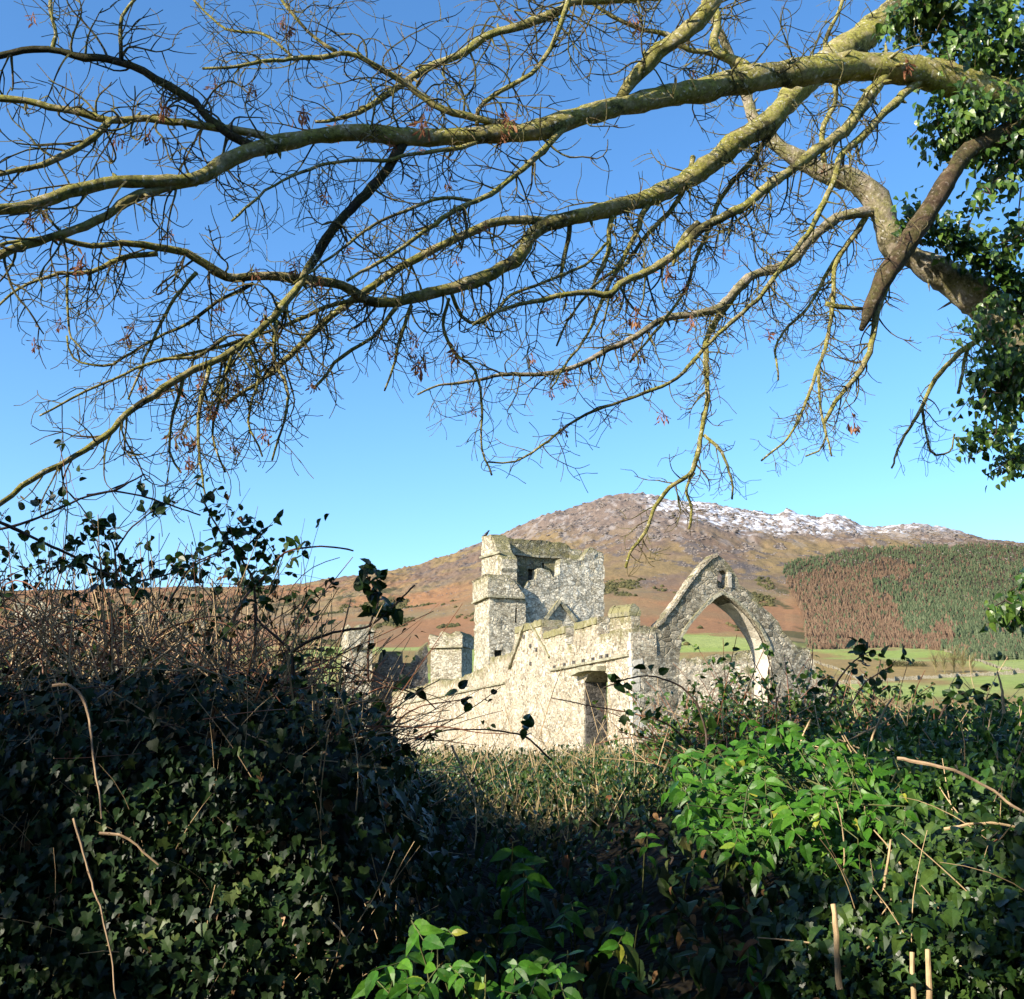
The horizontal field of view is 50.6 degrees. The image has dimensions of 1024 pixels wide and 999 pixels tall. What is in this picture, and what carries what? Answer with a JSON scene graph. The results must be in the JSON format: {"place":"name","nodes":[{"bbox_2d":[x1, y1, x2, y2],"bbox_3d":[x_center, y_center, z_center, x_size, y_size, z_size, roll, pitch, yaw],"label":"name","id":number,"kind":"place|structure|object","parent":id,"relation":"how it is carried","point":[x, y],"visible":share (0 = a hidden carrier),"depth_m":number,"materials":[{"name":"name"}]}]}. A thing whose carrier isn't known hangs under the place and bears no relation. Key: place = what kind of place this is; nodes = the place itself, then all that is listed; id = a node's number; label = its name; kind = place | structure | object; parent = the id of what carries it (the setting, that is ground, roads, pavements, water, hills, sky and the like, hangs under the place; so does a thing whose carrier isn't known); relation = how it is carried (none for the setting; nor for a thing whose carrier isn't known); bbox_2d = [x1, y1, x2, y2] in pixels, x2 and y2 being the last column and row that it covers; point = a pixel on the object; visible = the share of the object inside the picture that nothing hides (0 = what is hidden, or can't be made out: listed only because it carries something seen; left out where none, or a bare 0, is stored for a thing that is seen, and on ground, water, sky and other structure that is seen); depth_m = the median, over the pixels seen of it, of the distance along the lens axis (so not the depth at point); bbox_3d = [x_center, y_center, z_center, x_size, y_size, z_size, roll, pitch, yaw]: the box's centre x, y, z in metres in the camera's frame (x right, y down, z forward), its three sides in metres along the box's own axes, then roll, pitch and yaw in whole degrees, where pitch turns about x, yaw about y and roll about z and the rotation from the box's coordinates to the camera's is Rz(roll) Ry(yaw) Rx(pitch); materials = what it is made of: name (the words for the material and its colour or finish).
{"place":"outdoors","nodes":[
{"label":"outdoors","id":0,"kind":"place"},
{"bbox_2d":[0,493,1023,998],"bbox_3d":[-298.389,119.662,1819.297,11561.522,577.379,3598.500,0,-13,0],"label":"ground","id":1,"kind":"structure","parent":0,"point":[716,633],"depth_m":1034.43,"materials":[{"name":"brown soil"}]},
{"bbox_2d":[0,521,149,601],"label":"bramble stem","id":2,"kind":"object","parent":1,"relation":"on","point":[78,561],"visible":0.94,"depth_m":4.66,"materials":[{"name":"plant"}]},
{"bbox_2d":[52,683,102,818],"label":"bramble stem","id":3,"kind":"object","parent":1,"relation":"on","point":[86,710],"visible":1,"depth_m":3.57,"materials":[{"name":"plant"}]},
{"bbox_2d":[0,478,200,529],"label":"bramble stem","id":4,"kind":"object","parent":1,"relation":"on","point":[140,485],"visible":0.99,"depth_m":4.85,"materials":[{"name":"plant"}]},
{"bbox_2d":[86,474,142,495],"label":"bramble stem","id":5,"kind":"object","parent":4,"relation":"attached to","point":[109,491],"visible":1,"depth_m":4.93,"materials":[{"name":"plant"}]},
{"bbox_2d":[104,490,166,551],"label":"bramble stem","id":6,"kind":"object","parent":4,"relation":"attached to","point":[155,510],"visible":0.98,"depth_m":4.99,"materials":[{"name":"plant"}]},
{"bbox_2d":[77,511,133,592],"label":"bramble stem","id":7,"kind":"object","parent":1,"relation":"on","point":[112,519],"visible":0.91,"depth_m":4.99,"materials":[{"name":"plant"}]},
{"bbox_2d":[11,598,211,679],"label":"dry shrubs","id":8,"kind":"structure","parent":1,"relation":"on","point":[81,615],"depth_m":30.15,"materials":[{"name":"brown plant"}]},
{"bbox_2d":[138,531,230,582],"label":"bramble stem","id":9,"kind":"object","parent":1,"relation":"on","point":[169,559],"visible":0.77,"depth_m":5.02,"materials":[{"name":"plant"}]},
{"bbox_2d":[0,464,375,719],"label":"bramble tops","id":10,"kind":"object","parent":1,"relation":"on","point":[107,560],"visible":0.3,"depth_m":5.56,"materials":[{"name":"plant"}]},
{"bbox_2d":[161,534,229,600],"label":"bramble stem","id":11,"kind":"object","parent":1,"relation":"on","point":[181,574],"visible":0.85,"depth_m":4.99,"materials":[{"name":"plant"}]},
{"bbox_2d":[0,647,467,998],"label":"ivy bank","id":12,"kind":"structure","parent":1,"relation":"on","point":[155,968],"depth_m":3.67,"materials":[{"name":"green plant"}]},
{"bbox_2d":[72,818,116,998],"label":"bramble stem","id":13,"kind":"object","parent":12,"relation":"on","point":[87,868],"visible":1,"depth_m":3.18,"materials":[{"name":"plant"}]},
{"bbox_2d":[99,832,158,864],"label":"bramble stem","id":14,"kind":"object","parent":12,"relation":"on","point":[128,839],"visible":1,"depth_m":3.35,"materials":[{"name":"plant"}]},
{"bbox_2d":[226,535,353,674],"bbox_3d":[-1.029,0.493,4.977,0.551,0.661,0.191,6,-14,-25],"label":"bramble stem","id":15,"kind":"object","parent":12,"relation":"on","point":[290,542],"visible":0.91,"depth_m":4.99,"materials":[{"name":"red plant"}]},
{"bbox_2d":[322,917,350,959],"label":"bramble stem","id":16,"kind":"object","parent":12,"relation":"attached to","point":[335,925],"visible":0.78,"depth_m":3.44,"materials":[{"name":"beige plant"}]},
{"bbox_2d":[347,674,435,712],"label":"bramble stem","id":17,"kind":"object","parent":12,"relation":"on","point":[420,694],"visible":0.8,"depth_m":5.09,"materials":[{"name":"red plant"}]},
{"bbox_2d":[367,680,472,754],"bbox_3d":[-0.432,1.043,5.196,0.524,0.365,0.106,8,-15,-31],"label":"bramble stem","id":18,"kind":"object","parent":12,"relation":"on","point":[462,684],"visible":0.79,"depth_m":5.30,"materials":[{"name":"red plant"}]},
{"bbox_2d":[193,475,274,655],"bbox_3d":[-1.300,0.298,5.063,0.407,0.864,0.202,4,-14,-19],"label":"bramble stem","id":19,"kind":"object","parent":1,"relation":"on","point":[240,557],"visible":0.85,"depth_m":5.07,"materials":[{"name":"plant"}]},
{"bbox_2d":[221,509,283,559],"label":"bramble stem","id":20,"kind":"object","parent":19,"relation":"attached to","point":[240,532],"visible":0.91,"depth_m":5.05,"materials":[{"name":"plant"}]},
{"bbox_2d":[0,511,474,833],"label":"dry stalks","id":21,"kind":"object","parent":1,"relation":"on","point":[175,646],"visible":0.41,"depth_m":4.78,"materials":[{"name":"brown plant"}]},
{"bbox_2d":[0,439,521,849],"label":"bramble tangle","id":22,"kind":"object","parent":1,"relation":"on","point":[330,688],"visible":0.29,"depth_m":4.97,"materials":[{"name":"brown plant"}]},
{"bbox_2d":[253,603,312,702],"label":"bramble stem","id":23,"kind":"object","parent":1,"relation":"on","point":[294,667],"visible":0.59,"depth_m":4.67,"materials":[{"name":"plant"}]},
{"bbox_2d":[292,585,414,652],"bbox_3d":[-0.697,0.524,4.802,0.551,0.327,0.080,6,-14,-25],"label":"bramble stem","id":24,"kind":"object","parent":23,"relation":"attached to","point":[398,600],"visible":0.92,"depth_m":4.78,"materials":[{"name":"plant"}]},
{"bbox_2d":[367,626,370,681],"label":"bramble stem","id":25,"kind":"object","parent":1,"relation":"on","point":[368,676],"visible":0.69,"depth_m":5.15,"materials":[{"name":"brown plant"}]},
{"bbox_2d":[353,558,403,625],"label":"sprig","id":26,"kind":"object","parent":1,"relation":"on","point":[363,583],"visible":1,"depth_m":4.88,"materials":[{"name":"plant"}]},
{"bbox_2d":[0,576,775,646],"bbox_3d":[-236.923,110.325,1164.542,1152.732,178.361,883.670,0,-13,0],"label":"gorse scrub","id":27,"kind":"object","parent":1,"relation":"on","point":[611,585],"visible":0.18,"depth_m":1248.61,"materials":[{"name":"plant"}]},
{"bbox_2d":[341,624,473,737],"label":"ruined gatehouse","id":28,"kind":"object","parent":1,"relation":"on","point":[451,655],"visible":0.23,"depth_m":89.51,"materials":[{"name":"stone"}]},
{"bbox_2d":[0,654,845,849],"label":"dry grass","id":29,"kind":"structure","parent":1,"relation":"on","point":[518,816],"depth_m":8.38,"materials":[{"name":"beige plant"}]},
{"bbox_2d":[451,745,476,848],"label":"bramble stem","id":30,"kind":"object","parent":1,"relation":"on","point":[458,760],"visible":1,"depth_m":4.76,"materials":[{"name":"brown plant"}]},
{"bbox_2d":[351,919,586,998],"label":"elder seedling","id":31,"kind":"object","parent":1,"relation":"on","point":[392,982],"visible":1,"depth_m":3.02,"materials":[{"name":"green plant"}]},
{"bbox_2d":[393,714,551,760],"bbox_3d":[-0.185,1.166,5.326,0.826,0.234,0.142,4,-13,-16],"label":"bramble stem","id":32,"kind":"object","parent":1,"relation":"on","point":[527,722],"visible":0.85,"depth_m":5.39,"materials":[{"name":"plant"}]},
{"bbox_2d":[0,0,1023,536],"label":"ash tree","id":33,"kind":"object","parent":1,"relation":"on","point":[840,60],"visible":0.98,"depth_m":7.23,"materials":[{"name":"brown plant"}]},
{"bbox_2d":[871,0,1023,263],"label":"ivy","id":34,"kind":"object","parent":33,"relation":"attached to","point":[969,34],"visible":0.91,"depth_m":8.73,"materials":[{"name":"green plant"}]},
{"bbox_2d":[0,621,1023,998],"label":"thin stems","id":35,"kind":"object","parent":1,"relation":"on","point":[22,835],"visible":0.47,"depth_m":3.81,"materials":[{"name":"brown plant"}]},
{"bbox_2d":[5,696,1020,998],"bbox_3d":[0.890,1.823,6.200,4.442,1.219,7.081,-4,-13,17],"label":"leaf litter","id":36,"kind":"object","parent":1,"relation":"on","point":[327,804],"visible":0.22,"depth_m":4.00,"materials":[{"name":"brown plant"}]},
{"bbox_2d":[336,734,840,998],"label":"hollow undergrowth","id":37,"kind":"object","parent":1,"relation":"on","point":[698,967],"visible":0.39,"depth_m":4.67,"materials":[{"name":"green plant"}]},
{"bbox_2d":[173,492,1023,625],"bbox_3d":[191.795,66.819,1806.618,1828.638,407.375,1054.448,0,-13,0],"label":"mountain rocks","id":38,"kind":"object","parent":1,"relation":"on","point":[725,526],"visible":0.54,"depth_m":1927.87,"materials":[{"name":"stone"}]},
{"bbox_2d":[176,653,1023,877],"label":"dead stems","id":39,"kind":"object","parent":1,"relation":"on","point":[615,729],"visible":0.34,"depth_m":7.99,"materials":[{"name":"brown plant"}]},
{"bbox_2d":[389,534,813,765],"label":"ruined abbey","id":40,"kind":"structure","parent":1,"relation":"on","point":[541,620],"depth_m":54.69,"materials":[{"name":"stone"}]},
{"bbox_2d":[551,697,693,747],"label":"bramble stem","id":41,"kind":"object","parent":1,"relation":"on","point":[647,716],"visible":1,"depth_m":6.24,"materials":[{"name":"brown plant"}]},
{"bbox_2d":[490,832,788,998],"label":"elder bush","id":42,"kind":"object","parent":1,"relation":"on","point":[534,878],"visible":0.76,"depth_m":4.33,"materials":[{"name":"green plant"}]},
{"bbox_2d":[603,664,719,764],"bbox_3d":[0.840,1.209,6.101,0.649,0.567,0.172,0,-13,0],"label":"bramble stem","id":43,"kind":"object","parent":1,"relation":"on","point":[711,723],"visible":0.96,"depth_m":6.12,"materials":[{"name":"plant"}]},
{"bbox_2d":[351,711,1022,921],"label":"leafy scrub","id":44,"kind":"object","parent":1,"relation":"on","point":[628,778],"visible":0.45,"depth_m":8.15,"materials":[{"name":"green plant"}]},
{"bbox_2d":[417,0,1023,578],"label":"leaning tree","id":45,"kind":"object","parent":1,"relation":"on","point":[953,286],"visible":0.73,"depth_m":10.40,"materials":[{"name":"brown plant"}]},
{"bbox_2d":[886,185,1023,492],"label":"ivy","id":46,"kind":"object","parent":45,"relation":"attached to","point":[1002,377],"visible":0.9,"depth_m":9.91,"materials":[{"name":"green plant"}]},
{"bbox_2d":[678,647,832,716],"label":"boundary wall","id":47,"kind":"structure","parent":1,"relation":"on","point":[691,668],"depth_m":65.75,"materials":[{"name":"stone"}]},
{"bbox_2d":[590,635,976,804],"bbox_3d":[2.142,2.071,9.007,3.049,2.006,3.623,0,-13,0],"label":"bramble thicket","id":48,"kind":"object","parent":1,"relation":"on","point":[795,706],"visible":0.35,"depth_m":8.38,"materials":[{"name":"green plant"}]},
{"bbox_2d":[661,719,947,900],"bbox_3d":[1.407,1.453,4.778,1.468,0.967,1.566,0,-13,0],"label":"elder bush","id":49,"kind":"object","parent":1,"relation":"on","point":[738,787],"visible":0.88,"depth_m":4.67,"materials":[{"name":"green plant"}]},
{"bbox_2d":[800,719,810,740],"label":"bramble stem","id":50,"kind":"object","parent":1,"relation":"on","point":[806,727],"visible":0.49,"depth_m":6.36,"materials":[{"name":"beige plant"}]},
{"bbox_2d":[813,659,857,679],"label":"field wall","id":51,"kind":"structure","parent":1,"relation":"on","point":[830,666],"depth_m":487.51,"materials":[{"name":"grey stone"}]},
{"bbox_2d":[830,904,843,989],"bbox_3d":[0.975,1.343,3.258,0.022,0.237,0.068,-3,-13,11],"label":"cut stick","id":52,"kind":"object","parent":1,"relation":"on","point":[838,981],"visible":1,"depth_m":3.25,"materials":[{"name":"beige wood"}]},
{"bbox_2d":[651,695,1023,903],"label":"bright undergrowth","id":53,"kind":"object","parent":1,"relation":"on","point":[936,778],"visible":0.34,"depth_m":5.21,"materials":[{"name":"green plant"}]},
{"bbox_2d":[807,637,892,703],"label":"bramble stem","id":54,"kind":"object","parent":1,"relation":"on","point":[860,649],"visible":0.98,"depth_m":6.50,"materials":[{"name":"green plant"}]},
{"bbox_2d":[850,648,912,706],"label":"bramble stem","id":55,"kind":"object","parent":1,"relation":"on","point":[882,674],"visible":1,"depth_m":6.50,"materials":[{"name":"green plant"}]},
{"bbox_2d":[747,727,1023,998],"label":"ivy undergrowth","id":56,"kind":"object","parent":1,"relation":"on","point":[981,939],"visible":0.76,"depth_m":3.66,"materials":[{"name":"green plant"}]},
{"bbox_2d":[870,698,892,740],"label":"bramble stem","id":57,"kind":"object","parent":56,"relation":"on","point":[881,716],"visible":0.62,"depth_m":5.88,"materials":[{"name":"brown plant"}]},
{"bbox_2d":[880,839,891,902],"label":"bramble stem","id":58,"kind":"object","parent":56,"relation":"on","point":[886,867],"visible":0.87,"depth_m":3.81,"materials":[{"name":"beige plant"}]},
{"bbox_2d":[897,757,1023,812],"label":"bramble stem","id":59,"kind":"object","parent":56,"relation":"on","point":[921,762],"visible":0.98,"depth_m":4.11,"materials":[{"name":"plant"}]},
{"bbox_2d":[944,821,1014,830],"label":"bramble stem","id":60,"kind":"object","parent":56,"relation":"on","point":[976,823],"visible":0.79,"depth_m":4.00,"materials":[{"name":"beige plant"}]},
{"bbox_2d":[757,676,1023,786],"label":"bramble thicket","id":61,"kind":"object","parent":1,"relation":"on","point":[877,746],"visible":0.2,"depth_m":6.34,"materials":[{"name":"green plant"}]},
{"bbox_2d":[883,659,913,666],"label":"bush","id":62,"kind":"object","parent":1,"relation":"on","point":[900,663],"visible":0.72,"depth_m":490.66,"materials":[{"name":"plant"}]},
{"bbox_2d":[783,542,1023,659],"bbox_3d":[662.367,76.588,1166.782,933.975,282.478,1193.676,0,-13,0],"label":"spruce wood","id":63,"kind":"object","parent":1,"relation":"on","point":[972,626],"visible":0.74,"depth_m":1308.35,"materials":[{"name":"green plant"}]},
{"bbox_2d":[783,543,1023,659],"bbox_3d":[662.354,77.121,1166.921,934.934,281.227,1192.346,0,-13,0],"label":"larch wood","id":64,"kind":"object","parent":1,"relation":"on","point":[892,623],"visible":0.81,"depth_m":1098.67,"materials":[{"name":"brown plant"}]},
{"bbox_2d":[910,952,916,998],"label":"cut stick","id":65,"kind":"object","parent":1,"relation":"on","point":[912,971],"visible":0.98,"depth_m":3.16,"materials":[{"name":"beige wood"}]},
{"bbox_2d":[906,661,927,665],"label":"bush","id":66,"kind":"object","parent":1,"relation":"on","point":[917,664],"visible":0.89,"depth_m":491.18,"materials":[{"name":"plant"}]},
{"bbox_2d":[826,670,1023,684],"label":"field wall","id":67,"kind":"structure","parent":1,"relation":"on","point":[1013,672],"depth_m":434.08,"materials":[{"name":"grey stone"}]},
{"bbox_2d":[925,949,931,998],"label":"cut stick","id":68,"kind":"object","parent":1,"relation":"on","point":[928,974],"visible":1,"depth_m":3.15,"materials":[{"name":"beige wood"}]},
{"bbox_2d":[927,647,939,671],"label":"bare tree","id":69,"kind":"object","parent":1,"relation":"on","point":[935,662],"visible":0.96,"depth_m":463.49,"materials":[{"name":"brown plant"}]},
{"bbox_2d":[936,648,950,673],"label":"bare tree","id":70,"kind":"object","parent":1,"relation":"on","point":[943,664],"visible":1,"depth_m":458.13,"materials":[{"name":"brown plant"}]},
{"bbox_2d":[943,645,960,672],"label":"bare tree","id":71,"kind":"object","parent":1,"relation":"on","point":[953,660],"visible":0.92,"depth_m":463.40,"materials":[{"name":"brown plant"}]},
{"bbox_2d":[954,643,970,672],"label":"bare tree","id":72,"kind":"object","parent":1,"relation":"on","point":[962,659],"visible":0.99,"depth_m":463.35,"materials":[{"name":"brown plant"}]},
{"bbox_2d":[938,678,1000,718],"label":"bramble stem","id":73,"kind":"object","parent":1,"relation":"on","point":[961,696],"visible":0.96,"depth_m":6.46,"materials":[{"name":"plant"}]},
{"bbox_2d":[965,652,976,673],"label":"bare tree","id":74,"kind":"object","parent":1,"relation":"on","point":[971,665],"visible":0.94,"depth_m":452.85,"materials":[{"name":"brown plant"}]},
{"bbox_2d":[944,649,1021,670],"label":"field wall","id":75,"kind":"structure","parent":1,"relation":"on","point":[996,666],"depth_m":492.31,"materials":[{"name":"grey stone"}]},
{"bbox_2d":[979,568,1023,636],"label":"ivy","id":76,"kind":"object","parent":1,"relation":"on","point":[1014,614],"visible":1,"depth_m":7.48,"materials":[{"name":"green plant"}]},
{"bbox_2d":[995,651,1008,713],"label":"bramble stem","id":77,"kind":"object","parent":1,"relation":"on","point":[1003,701],"visible":0.98,"depth_m":6.31,"materials":[{"name":"green plant"}]},
{"bbox_2d":[0,0,1023,590],"label":"sky","id":78,"kind":"structure","parent":0,"point":[396,495],"materials":[{"name":"blue"}]}
]}

